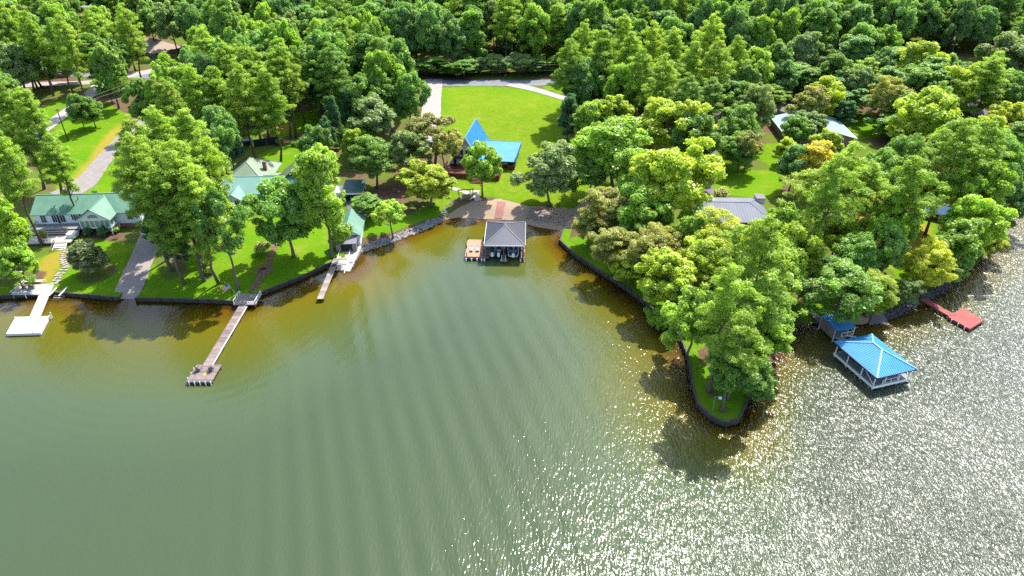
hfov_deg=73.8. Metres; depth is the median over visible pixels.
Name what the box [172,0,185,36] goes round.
broadleaf tree
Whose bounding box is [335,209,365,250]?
boat shed
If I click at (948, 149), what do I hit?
pine tree
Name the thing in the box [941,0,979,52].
broadleaf tree
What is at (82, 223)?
window
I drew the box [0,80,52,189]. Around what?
pine tree
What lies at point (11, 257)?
broadleaf tree
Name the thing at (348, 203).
carport apron
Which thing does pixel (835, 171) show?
pine tree
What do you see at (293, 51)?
pine tree
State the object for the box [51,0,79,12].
broadleaf tree
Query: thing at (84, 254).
magnolia tree
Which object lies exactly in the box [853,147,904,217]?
broadleaf tree
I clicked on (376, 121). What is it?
broadleaf tree
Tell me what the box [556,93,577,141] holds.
evergreen tree
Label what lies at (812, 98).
broadleaf tree
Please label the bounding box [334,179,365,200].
carport
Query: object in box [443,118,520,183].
house
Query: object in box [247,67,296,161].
pine tree
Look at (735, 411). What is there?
lawn edge
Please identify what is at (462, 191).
walkway
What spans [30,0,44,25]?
pine tree
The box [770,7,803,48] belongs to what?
broadleaf tree
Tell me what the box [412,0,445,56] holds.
broadleaf tree
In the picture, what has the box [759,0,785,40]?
broadleaf tree
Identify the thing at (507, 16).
pine tree
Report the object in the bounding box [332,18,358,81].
pine tree
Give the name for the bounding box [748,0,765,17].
broadleaf tree
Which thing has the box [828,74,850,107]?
broadleaf tree
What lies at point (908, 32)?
broadleaf tree
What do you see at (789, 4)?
broadleaf tree
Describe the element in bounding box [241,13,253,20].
broadleaf tree
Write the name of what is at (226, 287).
flag
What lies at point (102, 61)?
broadleaf tree
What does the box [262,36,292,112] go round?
pine tree
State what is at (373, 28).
broadleaf tree
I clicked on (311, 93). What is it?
broadleaf tree
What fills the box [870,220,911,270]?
broadleaf tree
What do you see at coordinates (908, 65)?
broadleaf tree
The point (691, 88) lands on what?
pine tree
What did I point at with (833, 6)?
broadleaf tree
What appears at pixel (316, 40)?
broadleaf tree
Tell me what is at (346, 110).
evergreen tree
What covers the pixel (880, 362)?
boathouse
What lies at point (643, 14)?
pine tree
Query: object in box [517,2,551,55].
broadleaf tree
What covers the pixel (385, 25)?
broadleaf tree
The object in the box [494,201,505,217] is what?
red walk
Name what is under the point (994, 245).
broadleaf tree
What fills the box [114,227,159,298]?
boat ramp
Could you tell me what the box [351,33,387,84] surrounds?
broadleaf tree
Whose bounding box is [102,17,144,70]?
broadleaf tree
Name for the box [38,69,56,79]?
broadleaf tree
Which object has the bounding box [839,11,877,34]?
broadleaf tree
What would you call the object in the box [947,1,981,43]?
broadleaf tree
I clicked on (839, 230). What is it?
broadleaf tree
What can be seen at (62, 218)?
window
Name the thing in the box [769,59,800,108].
broadleaf tree
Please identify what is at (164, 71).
broadleaf tree
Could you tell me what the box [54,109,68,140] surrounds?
utility pole
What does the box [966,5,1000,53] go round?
broadleaf tree
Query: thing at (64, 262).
stone path
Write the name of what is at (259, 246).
shrub
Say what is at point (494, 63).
broadleaf tree
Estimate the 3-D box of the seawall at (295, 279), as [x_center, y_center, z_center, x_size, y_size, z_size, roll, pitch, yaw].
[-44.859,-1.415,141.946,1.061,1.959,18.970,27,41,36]
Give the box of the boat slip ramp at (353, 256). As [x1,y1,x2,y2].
[337,245,361,271]
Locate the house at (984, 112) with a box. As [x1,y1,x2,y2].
[958,100,988,121]
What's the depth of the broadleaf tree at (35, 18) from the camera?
244.82 m
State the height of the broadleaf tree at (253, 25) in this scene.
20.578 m
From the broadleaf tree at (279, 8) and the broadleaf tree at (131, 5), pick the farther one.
the broadleaf tree at (131, 5)
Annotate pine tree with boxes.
[0,1,6,25]
[0,13,25,88]
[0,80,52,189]
[0,130,44,246]
[0,146,26,213]
[0,194,21,278]
[1,8,34,90]
[7,8,38,88]
[7,86,66,193]
[9,5,42,86]
[15,10,54,95]
[16,0,37,12]
[29,0,51,11]
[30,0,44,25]
[34,133,80,205]
[39,17,74,92]
[47,13,88,97]
[77,32,101,87]
[79,6,110,47]
[103,131,173,271]
[110,113,164,227]
[110,150,169,259]
[113,3,149,79]
[127,159,193,284]
[137,105,191,165]
[144,77,193,145]
[151,137,228,266]
[152,51,178,91]
[154,149,214,282]
[157,150,208,273]
[161,107,227,176]
[175,162,246,284]
[176,63,224,129]
[187,26,218,105]
[188,127,235,227]
[196,65,237,119]
[210,42,239,126]
[217,62,265,157]
[226,43,247,113]
[226,46,261,138]
[235,11,248,23]
[244,47,270,137]
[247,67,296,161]
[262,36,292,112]
[266,48,298,138]
[269,43,308,137]
[286,45,312,122]
[303,18,327,95]
[307,41,351,126]
[320,0,346,14]
[325,0,351,17]
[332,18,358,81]
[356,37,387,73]
[384,0,391,8]
[442,0,466,59]
[488,0,520,56]
[545,37,591,117]
[546,2,566,65]
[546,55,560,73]
[567,19,598,60]
[584,29,622,77]
[607,14,635,66]
[616,31,649,100]
[618,46,657,116]
[631,19,667,78]
[634,5,655,26]
[634,52,681,104]
[651,26,688,93]
[653,0,679,14]
[665,72,703,128]
[672,0,694,19]
[675,41,708,93]
[688,37,738,119]
[691,11,732,66]
[694,261,767,392]
[697,76,726,122]
[703,212,794,300]
[708,309,770,412]
[722,34,752,75]
[731,276,807,333]
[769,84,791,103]
[777,168,845,218]
[801,153,871,279]
[823,140,870,198]
[829,160,891,220]
[838,0,858,48]
[853,57,882,82]
[869,155,951,270]
[914,80,959,141]
[920,117,995,235]
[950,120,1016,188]
[951,55,1013,117]
[968,51,1016,105]
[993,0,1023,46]
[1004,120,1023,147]
[1010,13,1023,36]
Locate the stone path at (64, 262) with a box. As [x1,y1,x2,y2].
[49,248,69,284]
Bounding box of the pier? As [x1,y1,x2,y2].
[317,258,338,301]
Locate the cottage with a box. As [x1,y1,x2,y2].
[923,205,951,220]
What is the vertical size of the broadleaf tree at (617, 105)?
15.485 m
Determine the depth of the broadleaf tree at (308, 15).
249.45 m
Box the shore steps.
[49,287,67,297]
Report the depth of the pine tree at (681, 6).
265.41 m
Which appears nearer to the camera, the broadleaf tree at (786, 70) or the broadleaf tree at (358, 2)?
the broadleaf tree at (786, 70)
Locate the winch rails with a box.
[335,249,350,272]
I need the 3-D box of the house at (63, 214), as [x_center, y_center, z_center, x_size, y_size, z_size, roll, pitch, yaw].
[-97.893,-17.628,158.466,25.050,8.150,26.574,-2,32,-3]
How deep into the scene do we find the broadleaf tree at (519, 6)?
271.14 m
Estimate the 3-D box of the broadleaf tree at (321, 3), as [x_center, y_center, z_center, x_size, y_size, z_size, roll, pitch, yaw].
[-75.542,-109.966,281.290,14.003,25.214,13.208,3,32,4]
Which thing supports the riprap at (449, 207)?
on the ground
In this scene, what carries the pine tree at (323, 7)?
on the ground
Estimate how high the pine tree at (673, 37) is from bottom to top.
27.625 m
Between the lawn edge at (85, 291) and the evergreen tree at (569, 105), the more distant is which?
the evergreen tree at (569, 105)
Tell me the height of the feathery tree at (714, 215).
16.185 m
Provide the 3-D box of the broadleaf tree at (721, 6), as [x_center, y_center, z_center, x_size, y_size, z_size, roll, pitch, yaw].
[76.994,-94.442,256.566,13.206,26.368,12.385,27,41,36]
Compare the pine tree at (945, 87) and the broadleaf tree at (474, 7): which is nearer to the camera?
the pine tree at (945, 87)
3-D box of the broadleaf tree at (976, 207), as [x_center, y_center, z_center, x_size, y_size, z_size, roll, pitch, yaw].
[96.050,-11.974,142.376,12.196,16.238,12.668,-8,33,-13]
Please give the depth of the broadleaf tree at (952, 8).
284.49 m
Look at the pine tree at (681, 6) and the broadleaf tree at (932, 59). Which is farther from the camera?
the pine tree at (681, 6)
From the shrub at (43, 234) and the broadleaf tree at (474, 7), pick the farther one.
the broadleaf tree at (474, 7)
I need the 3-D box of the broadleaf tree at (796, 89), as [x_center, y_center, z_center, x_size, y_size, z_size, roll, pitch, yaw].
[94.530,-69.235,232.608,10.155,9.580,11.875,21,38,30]
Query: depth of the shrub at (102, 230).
153.12 m
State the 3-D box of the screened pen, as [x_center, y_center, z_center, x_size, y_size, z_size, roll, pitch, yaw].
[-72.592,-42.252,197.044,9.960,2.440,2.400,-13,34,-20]
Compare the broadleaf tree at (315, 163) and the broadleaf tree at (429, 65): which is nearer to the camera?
the broadleaf tree at (315, 163)
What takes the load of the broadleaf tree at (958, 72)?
on the ground
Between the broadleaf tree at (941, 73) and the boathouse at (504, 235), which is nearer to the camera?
the boathouse at (504, 235)
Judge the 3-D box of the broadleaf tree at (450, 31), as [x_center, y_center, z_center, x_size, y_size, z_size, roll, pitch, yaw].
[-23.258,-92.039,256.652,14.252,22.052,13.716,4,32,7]
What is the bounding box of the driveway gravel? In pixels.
[50,120,147,193]
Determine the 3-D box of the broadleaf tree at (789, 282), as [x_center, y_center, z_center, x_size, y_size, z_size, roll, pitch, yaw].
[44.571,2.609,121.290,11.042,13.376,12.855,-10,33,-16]
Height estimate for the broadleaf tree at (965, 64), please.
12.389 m
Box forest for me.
[20,0,1023,46]
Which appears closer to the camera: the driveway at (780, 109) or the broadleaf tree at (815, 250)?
the broadleaf tree at (815, 250)
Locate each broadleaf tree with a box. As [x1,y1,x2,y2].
[0,0,15,13]
[0,41,38,96]
[0,69,19,122]
[0,198,32,273]
[0,245,40,288]
[14,3,28,16]
[16,25,61,90]
[26,12,46,33]
[37,2,85,33]
[38,13,46,25]
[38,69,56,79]
[48,21,86,81]
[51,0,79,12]
[52,0,81,30]
[65,93,94,130]
[79,100,103,127]
[85,5,111,39]
[87,42,128,108]
[89,36,131,72]
[90,79,119,102]
[91,0,122,21]
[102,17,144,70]
[121,77,159,119]
[124,0,144,35]
[132,0,158,40]
[144,59,198,110]
[152,0,181,54]
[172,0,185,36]
[174,0,202,41]
[177,44,194,65]
[183,8,207,27]
[185,23,218,51]
[185,42,234,104]
[193,0,206,8]
[199,104,240,173]
[200,0,220,35]
[202,36,224,54]
[208,0,240,42]
[214,140,246,166]
[215,26,257,103]
[219,20,250,35]
[229,0,240,13]
[240,176,315,257]
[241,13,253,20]
[244,29,266,47]
[245,20,264,32]
[248,0,269,17]
[252,1,277,22]
[254,25,270,52]
[256,60,275,90]
[258,49,298,104]
[266,9,300,29]
[267,19,301,97]
[268,0,289,20]
[285,0,297,19]
[287,23,304,88]
[289,0,306,16]
[290,141,353,259]
[292,4,313,36]
[294,123,333,168]
[299,8,326,40]
[299,48,324,112]
[302,29,344,117]
[308,22,358,83]
[311,0,320,5]
[315,0,332,9]
[317,16,341,33]
[323,4,344,27]
[328,234,343,245]
[340,128,368,165]
[344,10,383,37]
[345,0,365,9]
[345,6,357,21]
[346,94,396,136]
[347,72,393,114]
[349,192,382,217]
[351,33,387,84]
[356,1,383,29]
[357,49,405,107]
[360,19,393,47]
[366,0,389,31]
[379,0,418,50]
[382,18,407,38]
[386,38,415,84]
[386,130,432,174]
[389,0,411,25]
[392,70,431,119]
[395,159,456,207]
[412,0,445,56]
[413,58,426,72]
[424,56,456,75]
[430,18,457,67]
[432,11,465,59]
[445,54,483,76]
[456,0,486,41]
[458,7,487,57]
[460,140,502,196]
[464,4,487,52]
[474,0,495,48]
[475,60,486,74]
[478,53,506,74]
[481,0,501,52]
[496,15,525,52]
[499,52,534,74]
[500,0,522,52]
[503,0,526,50]
[509,139,577,206]
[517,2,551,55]
[520,0,538,53]
[525,55,547,74]
[532,0,554,55]
[549,2,572,59]
[562,0,574,4]
[565,1,590,52]
[565,56,599,103]
[568,150,607,201]
[571,115,653,189]
[572,99,613,135]
[573,0,606,52]
[575,91,600,107]
[589,58,610,99]
[590,16,619,46]
[597,94,634,120]
[601,62,640,113]
[602,5,611,16]
[611,8,633,47]
[613,0,638,16]
[614,148,649,198]
[616,179,680,251]
[622,17,651,55]
[627,80,664,116]
[629,136,727,222]
[633,0,662,26]
[634,246,697,304]
[635,96,718,150]
[643,304,667,329]
[652,10,683,50]
[656,16,693,50]
[659,284,723,354]
[668,111,727,174]
[675,210,713,261]
[678,0,698,13]
[678,23,700,55]
[686,0,714,40]
[695,59,722,77]
[699,0,734,49]
[704,322,773,367]
[707,79,739,118]
[707,344,771,400]
[717,130,759,171]
[720,0,740,6]
[723,80,764,117]
[724,4,765,58]
[727,61,762,96]
[730,0,744,9]
[731,0,753,4]
[731,364,778,401]
[732,267,802,328]
[738,46,776,88]
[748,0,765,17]
[748,8,784,48]
[752,235,808,292]
[756,305,795,355]
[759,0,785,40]
[759,201,808,250]
[764,39,794,79]
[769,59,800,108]
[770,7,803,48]
[775,136,797,155]
[776,144,815,191]
[778,216,829,272]
[780,114,813,141]
[782,0,799,15]
[784,84,831,114]
[786,31,825,66]
[787,73,803,96]
[789,110,829,134]
[793,61,810,80]
[793,139,837,190]
[795,4,803,12]
[795,255,884,322]
[796,68,822,91]
[799,0,822,31]
[800,0,822,13]
[800,7,841,55]
[808,127,843,154]
[809,75,845,114]
[813,0,841,66]
[815,210,862,254]
[816,52,854,80]
[820,18,844,60]
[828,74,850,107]
[829,88,871,109]
[830,0,865,13]
[831,231,883,272]
[835,34,875,67]
[837,0,872,48]
[837,64,874,98]
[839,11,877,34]
[839,22,885,55]
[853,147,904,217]
[857,192,924,247]
[863,113,917,138]
[867,0,900,28]
[868,46,899,73]
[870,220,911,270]
[871,24,904,57]
[871,65,905,110]
[877,0,918,34]
[878,45,907,66]
[885,85,962,136]
[889,66,937,95]
[890,91,925,113]
[894,40,951,69]
[897,6,916,38]
[898,63,920,87]
[908,164,943,208]
[912,62,954,94]
[914,0,944,41]
[917,55,948,85]
[920,247,974,287]
[921,0,949,39]
[926,217,985,261]
[928,0,954,40]
[930,117,978,175]
[936,151,1019,220]
[937,194,1018,246]
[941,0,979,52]
[941,61,986,108]
[943,0,982,48]
[945,52,964,68]
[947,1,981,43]
[962,61,974,77]
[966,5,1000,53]
[973,0,997,46]
[973,135,1023,182]
[974,31,1023,72]
[975,114,1013,133]
[980,233,1010,259]
[985,68,1023,110]
[987,101,1023,135]
[995,127,1023,158]
[1003,170,1023,228]
[1010,20,1023,34]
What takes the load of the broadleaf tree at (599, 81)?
on the ground
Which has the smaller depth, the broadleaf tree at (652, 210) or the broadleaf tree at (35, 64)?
the broadleaf tree at (652, 210)
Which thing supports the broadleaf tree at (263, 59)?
on the ground
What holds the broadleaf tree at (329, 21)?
on the ground
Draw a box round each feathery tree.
[348,133,398,187]
[571,207,604,247]
[577,186,633,231]
[587,226,643,275]
[608,249,647,285]
[624,221,683,267]
[676,233,731,289]
[683,205,743,285]
[717,102,763,141]
[721,232,762,289]
[731,83,776,128]
[857,268,899,317]
[865,75,913,118]
[881,132,928,165]
[894,278,927,308]
[895,235,958,298]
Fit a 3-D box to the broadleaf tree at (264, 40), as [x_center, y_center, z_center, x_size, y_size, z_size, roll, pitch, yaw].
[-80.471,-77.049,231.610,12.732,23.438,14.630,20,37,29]
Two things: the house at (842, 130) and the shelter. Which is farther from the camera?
the house at (842, 130)
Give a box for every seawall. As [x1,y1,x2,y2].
[0,291,118,300]
[135,297,234,303]
[255,260,332,295]
[559,228,750,427]
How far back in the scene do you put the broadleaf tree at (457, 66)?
250.80 m
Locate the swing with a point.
(465, 195)
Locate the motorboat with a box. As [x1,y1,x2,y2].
[508,247,518,259]
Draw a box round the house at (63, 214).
[24,187,143,251]
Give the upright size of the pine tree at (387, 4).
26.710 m
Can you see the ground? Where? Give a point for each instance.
(528, 118)
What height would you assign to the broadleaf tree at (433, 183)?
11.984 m
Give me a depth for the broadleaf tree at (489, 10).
268.40 m
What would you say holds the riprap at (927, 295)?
on the ground
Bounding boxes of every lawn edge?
[0,286,122,296]
[137,293,236,299]
[251,258,331,293]
[561,229,747,420]
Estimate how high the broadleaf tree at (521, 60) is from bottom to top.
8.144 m
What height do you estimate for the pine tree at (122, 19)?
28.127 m
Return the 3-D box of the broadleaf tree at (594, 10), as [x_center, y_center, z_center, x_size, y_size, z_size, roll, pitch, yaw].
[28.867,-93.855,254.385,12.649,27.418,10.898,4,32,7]
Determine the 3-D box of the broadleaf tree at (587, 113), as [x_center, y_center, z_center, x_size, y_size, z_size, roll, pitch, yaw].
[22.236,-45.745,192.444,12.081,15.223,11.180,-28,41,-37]
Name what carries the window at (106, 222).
in the house at (63, 214)
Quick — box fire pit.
[254,266,272,274]
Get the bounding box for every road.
[20,65,176,86]
[38,71,636,85]
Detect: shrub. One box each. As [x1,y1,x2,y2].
[38,230,47,239]
[82,227,93,236]
[96,225,109,235]
[204,268,211,273]
[253,241,270,253]
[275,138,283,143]
[713,186,730,197]
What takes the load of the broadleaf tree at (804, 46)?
on the ground
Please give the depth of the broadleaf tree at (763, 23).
249.65 m
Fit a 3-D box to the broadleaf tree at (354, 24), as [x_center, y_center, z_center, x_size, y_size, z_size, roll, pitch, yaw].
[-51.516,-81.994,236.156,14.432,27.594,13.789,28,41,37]
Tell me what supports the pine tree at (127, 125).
on the ground
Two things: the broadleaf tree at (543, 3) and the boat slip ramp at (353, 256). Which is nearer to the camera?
the boat slip ramp at (353, 256)
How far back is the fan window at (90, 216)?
152.07 m
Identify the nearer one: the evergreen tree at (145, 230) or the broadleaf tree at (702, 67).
the evergreen tree at (145, 230)
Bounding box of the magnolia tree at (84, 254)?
[65,238,109,274]
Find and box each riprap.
[361,217,443,252]
[439,192,476,217]
[526,207,571,225]
[883,282,951,320]
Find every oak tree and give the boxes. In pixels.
[190,186,248,290]
[369,199,406,238]
[402,112,462,163]
[431,126,462,177]
[735,129,763,172]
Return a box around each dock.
[6,280,53,335]
[186,291,261,384]
[920,298,983,331]
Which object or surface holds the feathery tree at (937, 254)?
on the ground
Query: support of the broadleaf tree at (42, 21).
on the ground
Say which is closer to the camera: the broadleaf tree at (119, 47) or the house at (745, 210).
the house at (745, 210)
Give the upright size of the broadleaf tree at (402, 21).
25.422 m
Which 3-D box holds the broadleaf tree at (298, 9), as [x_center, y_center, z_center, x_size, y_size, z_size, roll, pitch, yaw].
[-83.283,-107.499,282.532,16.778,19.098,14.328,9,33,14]
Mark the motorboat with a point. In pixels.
(513, 252)
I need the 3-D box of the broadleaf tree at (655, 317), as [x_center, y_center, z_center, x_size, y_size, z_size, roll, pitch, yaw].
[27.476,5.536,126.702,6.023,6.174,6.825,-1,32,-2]
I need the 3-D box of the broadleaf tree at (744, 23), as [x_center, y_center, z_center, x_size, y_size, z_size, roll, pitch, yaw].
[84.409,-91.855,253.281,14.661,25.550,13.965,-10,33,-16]
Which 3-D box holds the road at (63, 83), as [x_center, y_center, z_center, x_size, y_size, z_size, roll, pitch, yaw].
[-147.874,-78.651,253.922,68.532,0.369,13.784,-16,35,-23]
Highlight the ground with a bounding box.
[0,6,1023,413]
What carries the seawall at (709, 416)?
on the ground
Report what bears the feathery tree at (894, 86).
on the ground
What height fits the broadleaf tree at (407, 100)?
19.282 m
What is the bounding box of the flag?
[222,283,233,291]
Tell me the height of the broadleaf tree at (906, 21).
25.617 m
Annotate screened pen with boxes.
[241,137,276,147]
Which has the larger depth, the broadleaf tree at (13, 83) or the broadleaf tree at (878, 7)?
the broadleaf tree at (878, 7)
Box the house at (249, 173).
[220,157,300,206]
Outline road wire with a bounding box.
[421,63,613,64]
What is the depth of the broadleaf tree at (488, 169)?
166.83 m
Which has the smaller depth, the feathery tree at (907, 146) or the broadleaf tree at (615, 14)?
the feathery tree at (907, 146)
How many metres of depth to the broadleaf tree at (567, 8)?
258.73 m
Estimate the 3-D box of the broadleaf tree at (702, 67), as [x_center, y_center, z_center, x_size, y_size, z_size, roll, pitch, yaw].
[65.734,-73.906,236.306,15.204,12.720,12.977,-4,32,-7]
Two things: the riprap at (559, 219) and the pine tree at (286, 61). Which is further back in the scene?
the pine tree at (286, 61)
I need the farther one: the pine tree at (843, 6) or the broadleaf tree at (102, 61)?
the pine tree at (843, 6)
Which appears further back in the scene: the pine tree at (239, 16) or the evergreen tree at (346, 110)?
the pine tree at (239, 16)
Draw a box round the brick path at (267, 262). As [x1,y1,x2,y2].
[249,243,277,290]
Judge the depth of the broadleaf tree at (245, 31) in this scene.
241.16 m
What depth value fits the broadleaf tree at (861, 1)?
276.44 m
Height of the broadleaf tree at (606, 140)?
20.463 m
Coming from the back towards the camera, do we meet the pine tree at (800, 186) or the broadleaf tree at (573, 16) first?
the broadleaf tree at (573, 16)
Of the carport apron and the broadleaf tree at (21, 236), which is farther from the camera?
the carport apron
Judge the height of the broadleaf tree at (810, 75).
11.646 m
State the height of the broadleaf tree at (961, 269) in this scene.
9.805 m
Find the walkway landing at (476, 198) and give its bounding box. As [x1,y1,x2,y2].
[471,190,481,200]
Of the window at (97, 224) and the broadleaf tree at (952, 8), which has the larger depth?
the broadleaf tree at (952, 8)
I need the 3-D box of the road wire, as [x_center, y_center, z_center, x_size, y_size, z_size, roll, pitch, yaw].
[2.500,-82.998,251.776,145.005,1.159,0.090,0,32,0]
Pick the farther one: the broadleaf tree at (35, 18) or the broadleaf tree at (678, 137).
the broadleaf tree at (35, 18)
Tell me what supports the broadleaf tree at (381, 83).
on the ground
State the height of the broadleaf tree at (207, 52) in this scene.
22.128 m
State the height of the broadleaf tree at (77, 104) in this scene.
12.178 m
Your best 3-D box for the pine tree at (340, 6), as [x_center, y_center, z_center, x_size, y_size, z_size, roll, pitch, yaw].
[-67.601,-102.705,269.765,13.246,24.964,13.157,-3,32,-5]
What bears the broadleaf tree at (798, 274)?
on the ground
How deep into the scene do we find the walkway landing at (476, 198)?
174.09 m
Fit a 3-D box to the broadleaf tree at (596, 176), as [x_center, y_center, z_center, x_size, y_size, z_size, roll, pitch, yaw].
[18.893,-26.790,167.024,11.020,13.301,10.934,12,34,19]
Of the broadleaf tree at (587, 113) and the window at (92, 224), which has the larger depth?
the broadleaf tree at (587, 113)
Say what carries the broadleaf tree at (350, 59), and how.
on the ground
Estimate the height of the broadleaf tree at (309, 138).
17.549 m
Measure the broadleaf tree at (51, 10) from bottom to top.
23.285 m
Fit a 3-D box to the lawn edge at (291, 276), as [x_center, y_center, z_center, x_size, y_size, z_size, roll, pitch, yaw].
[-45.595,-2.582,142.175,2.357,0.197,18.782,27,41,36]
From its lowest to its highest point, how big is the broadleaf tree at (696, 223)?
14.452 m
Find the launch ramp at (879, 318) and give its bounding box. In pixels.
[869,313,887,324]
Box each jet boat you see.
[489,246,494,258]
[496,246,501,259]
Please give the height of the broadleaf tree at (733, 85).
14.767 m
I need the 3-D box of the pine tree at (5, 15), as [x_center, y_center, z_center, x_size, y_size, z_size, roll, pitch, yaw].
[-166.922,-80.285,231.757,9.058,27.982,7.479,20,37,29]
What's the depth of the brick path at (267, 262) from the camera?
144.98 m
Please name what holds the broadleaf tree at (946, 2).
on the ground
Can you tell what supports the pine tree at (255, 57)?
on the ground
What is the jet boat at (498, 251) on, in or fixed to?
on the lake water
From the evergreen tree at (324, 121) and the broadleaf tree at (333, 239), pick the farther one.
the evergreen tree at (324, 121)
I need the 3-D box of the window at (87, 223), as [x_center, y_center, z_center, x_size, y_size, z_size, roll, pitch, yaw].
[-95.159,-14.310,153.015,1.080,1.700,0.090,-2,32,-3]
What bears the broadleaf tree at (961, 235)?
on the ground
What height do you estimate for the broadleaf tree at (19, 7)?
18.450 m
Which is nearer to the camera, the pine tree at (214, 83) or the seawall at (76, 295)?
the seawall at (76, 295)
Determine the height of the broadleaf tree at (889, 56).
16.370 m
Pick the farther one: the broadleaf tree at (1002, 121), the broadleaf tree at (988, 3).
the broadleaf tree at (988, 3)
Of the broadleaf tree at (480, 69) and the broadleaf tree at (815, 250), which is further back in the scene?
the broadleaf tree at (480, 69)
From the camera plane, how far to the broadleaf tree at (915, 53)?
224.94 m
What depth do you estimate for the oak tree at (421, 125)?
178.27 m
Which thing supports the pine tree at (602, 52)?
on the ground
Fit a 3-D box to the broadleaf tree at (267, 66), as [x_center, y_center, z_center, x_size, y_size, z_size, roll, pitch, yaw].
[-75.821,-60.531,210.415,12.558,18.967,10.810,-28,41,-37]
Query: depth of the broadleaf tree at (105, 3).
309.61 m
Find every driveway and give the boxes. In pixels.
[36,84,103,130]
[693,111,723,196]
[774,91,800,115]
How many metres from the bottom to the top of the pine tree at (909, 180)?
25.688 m
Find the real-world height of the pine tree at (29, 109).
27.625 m
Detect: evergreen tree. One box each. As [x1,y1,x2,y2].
[140,215,168,243]
[167,232,192,265]
[317,115,337,149]
[323,95,343,146]
[338,86,359,124]
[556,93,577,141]
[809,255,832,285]
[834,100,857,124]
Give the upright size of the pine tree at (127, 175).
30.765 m
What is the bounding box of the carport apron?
[345,201,366,215]
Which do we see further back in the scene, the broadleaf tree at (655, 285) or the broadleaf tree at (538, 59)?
the broadleaf tree at (538, 59)
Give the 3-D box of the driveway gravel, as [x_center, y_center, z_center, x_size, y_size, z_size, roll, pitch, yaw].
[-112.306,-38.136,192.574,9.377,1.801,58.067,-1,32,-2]
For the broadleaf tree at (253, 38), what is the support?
on the ground
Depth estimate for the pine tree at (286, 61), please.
191.67 m
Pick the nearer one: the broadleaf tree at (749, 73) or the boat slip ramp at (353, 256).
the boat slip ramp at (353, 256)
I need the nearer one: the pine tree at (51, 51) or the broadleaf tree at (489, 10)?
the pine tree at (51, 51)
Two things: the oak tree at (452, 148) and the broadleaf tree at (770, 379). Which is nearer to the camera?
the broadleaf tree at (770, 379)
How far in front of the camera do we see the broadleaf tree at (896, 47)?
239.84 m
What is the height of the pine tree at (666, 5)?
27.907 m
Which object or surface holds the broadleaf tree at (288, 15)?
on the ground
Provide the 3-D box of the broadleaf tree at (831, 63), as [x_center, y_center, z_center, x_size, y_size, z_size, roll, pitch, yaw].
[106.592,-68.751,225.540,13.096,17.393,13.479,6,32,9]
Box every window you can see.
[39,216,47,222]
[51,215,58,222]
[58,215,66,222]
[79,221,85,227]
[84,221,90,227]
[87,215,96,218]
[89,220,95,227]
[94,220,100,226]
[103,220,110,226]
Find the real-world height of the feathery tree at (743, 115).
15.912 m
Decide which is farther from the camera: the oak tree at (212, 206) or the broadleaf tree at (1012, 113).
the broadleaf tree at (1012, 113)
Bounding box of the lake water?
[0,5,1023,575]
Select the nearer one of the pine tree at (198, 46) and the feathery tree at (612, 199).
the feathery tree at (612, 199)
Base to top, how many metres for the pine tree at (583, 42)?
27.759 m
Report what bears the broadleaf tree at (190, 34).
on the ground
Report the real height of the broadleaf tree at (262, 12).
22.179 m
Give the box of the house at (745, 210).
[689,194,766,229]
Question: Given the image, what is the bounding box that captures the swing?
[457,189,473,200]
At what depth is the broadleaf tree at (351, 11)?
259.47 m
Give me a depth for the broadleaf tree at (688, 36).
249.86 m
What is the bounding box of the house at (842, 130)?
[771,110,857,148]
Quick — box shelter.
[818,313,856,341]
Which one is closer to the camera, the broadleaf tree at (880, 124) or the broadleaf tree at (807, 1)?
the broadleaf tree at (880, 124)
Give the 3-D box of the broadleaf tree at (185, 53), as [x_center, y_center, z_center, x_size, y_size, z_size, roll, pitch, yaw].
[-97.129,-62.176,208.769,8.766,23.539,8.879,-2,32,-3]
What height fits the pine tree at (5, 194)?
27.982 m
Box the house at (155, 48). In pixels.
[140,37,182,57]
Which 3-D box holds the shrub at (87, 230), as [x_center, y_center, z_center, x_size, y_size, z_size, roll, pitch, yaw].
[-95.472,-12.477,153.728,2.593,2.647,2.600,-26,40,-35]
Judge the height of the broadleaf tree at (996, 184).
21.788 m
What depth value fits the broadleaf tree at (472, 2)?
264.95 m
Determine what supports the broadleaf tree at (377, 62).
on the ground
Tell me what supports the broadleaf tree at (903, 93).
on the ground
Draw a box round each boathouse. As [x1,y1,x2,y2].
[465,221,526,261]
[833,333,916,389]
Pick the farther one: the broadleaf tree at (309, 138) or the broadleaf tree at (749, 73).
the broadleaf tree at (749, 73)
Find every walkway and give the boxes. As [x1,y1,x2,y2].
[452,187,469,193]
[809,312,855,340]
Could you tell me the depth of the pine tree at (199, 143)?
140.93 m
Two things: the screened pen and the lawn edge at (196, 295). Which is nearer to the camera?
the lawn edge at (196, 295)
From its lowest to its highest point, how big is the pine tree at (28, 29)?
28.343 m
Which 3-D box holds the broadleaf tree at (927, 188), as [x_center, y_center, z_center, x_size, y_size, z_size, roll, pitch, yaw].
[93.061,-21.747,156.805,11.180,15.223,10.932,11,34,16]
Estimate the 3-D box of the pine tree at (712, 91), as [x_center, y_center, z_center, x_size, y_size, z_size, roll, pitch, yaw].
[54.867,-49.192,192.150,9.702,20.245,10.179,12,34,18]
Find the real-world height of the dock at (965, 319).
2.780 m

